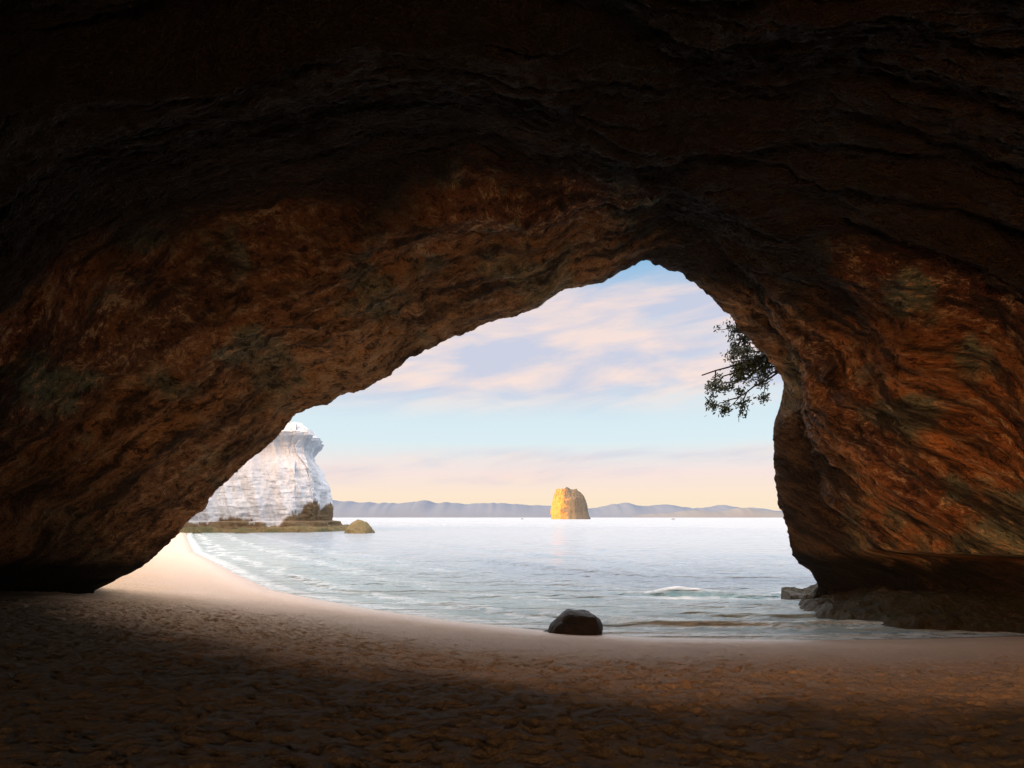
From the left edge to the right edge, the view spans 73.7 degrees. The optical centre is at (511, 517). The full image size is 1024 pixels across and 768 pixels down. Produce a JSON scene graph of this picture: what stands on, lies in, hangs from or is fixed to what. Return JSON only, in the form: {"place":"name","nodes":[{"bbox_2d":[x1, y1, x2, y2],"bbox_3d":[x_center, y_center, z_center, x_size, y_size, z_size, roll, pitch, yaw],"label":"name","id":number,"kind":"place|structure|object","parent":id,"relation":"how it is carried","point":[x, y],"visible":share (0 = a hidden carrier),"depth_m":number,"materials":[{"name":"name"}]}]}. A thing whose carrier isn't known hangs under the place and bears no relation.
{"place":"outdoors","nodes":[
{"label":"outdoors","id":0,"kind":"place"},
{"bbox_2d":[184,422,342,528],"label":"white cliff","id":1,"kind":"structure","parent":0,"point":[279,481],"depth_m":184.19,"materials":[{"name":"white stone"}]},
{"bbox_2d":[0,0,1023,598],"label":"sea cave","id":2,"kind":"structure","parent":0,"point":[236,236],"depth_m":24.98},
{"bbox_2d":[702,317,777,417],"bbox_3d":[12.078,-7.652,32.514,5.530,6.132,3.436,0,0,37],"label":"pohutukawa tree","id":3,"kind":"object","parent":2,"relation":"on","point":[743,366],"visible":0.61,"depth_m":32.71,"materials":[{"name":"green plant"}]},
{"bbox_2d":[0,533,1023,767],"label":"beach sand","id":4,"kind":"structure","parent":0,"point":[176,652],"depth_m":12.43,"materials":[{"name":"beige sand"}]},
{"bbox_2d":[548,609,602,634],"bbox_3d":[2.177,4.021,23.414,1.904,1.712,1.227,0,0,0],"label":"beach boulder","id":5,"kind":"object","parent":4,"relation":"on","point":[576,622],"visible":0.48,"depth_m":23.02,"materials":[{"name":"grey stone"}]},
{"bbox_2d":[290,260,783,510],"label":"sky","id":6,"kind":"structure","parent":0,"point":[597,391],"materials":[{"name":"blue"}]},
{"bbox_2d":[332,500,781,517],"bbox_3d":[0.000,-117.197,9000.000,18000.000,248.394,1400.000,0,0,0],"label":"distant hills","id":7,"kind":"structure","parent":0,"point":[417,509],"depth_m":8476.89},
{"bbox_2d":[185,518,1023,639],"bbox_3d":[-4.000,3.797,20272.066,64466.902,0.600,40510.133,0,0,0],"label":"sea water","id":8,"kind":"structure","parent":0,"point":[729,578],"depth_m":48.89,"materials":[{"name":"grey liquid"}]},
{"bbox_2d":[192,528,201,533],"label":"rock islet","id":9,"kind":"object","parent":8,"relation":"in","point":[196,531],"visible":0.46,"depth_m":165.30,"materials":[{"name":"brown stone"}]},
{"bbox_2d":[236,530,249,532],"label":"rock islet","id":10,"kind":"object","parent":8,"relation":"in","point":[240,531],"visible":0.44,"depth_m":167.26,"materials":[{"name":"brown stone"}]},
{"bbox_2d":[180,524,348,532],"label":"tidal rock platform","id":11,"kind":"structure","parent":8,"relation":"in","point":[270,529],"depth_m":177.16,"materials":[{"name":"brown stone"}]},
{"bbox_2d":[344,519,374,533],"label":"rock islet","id":12,"kind":"object","parent":8,"relation":"in","point":[357,526],"visible":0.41,"depth_m":167.85,"materials":[{"name":"beige stone"}]},
{"bbox_2d":[550,487,590,518],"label":"sea stack","id":13,"kind":"object","parent":8,"relation":"in","point":[568,503],"visible":0.94,"depth_m":1374.98,"materials":[{"name":"stone"}]},
{"bbox_2d":[781,583,1023,633],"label":"rock ledge","id":14,"kind":"object","parent":8,"relation":"in","point":[974,610],"visible":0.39,"depth_m":25.72,"materials":[{"name":"stone"}]},
{"bbox_2d":[625,508,783,517],"bbox_3d":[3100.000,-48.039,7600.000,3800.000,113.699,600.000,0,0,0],"label":"distant hills","id":15,"kind":"structure","parent":0,"point":[742,513],"depth_m":7371.42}
]}

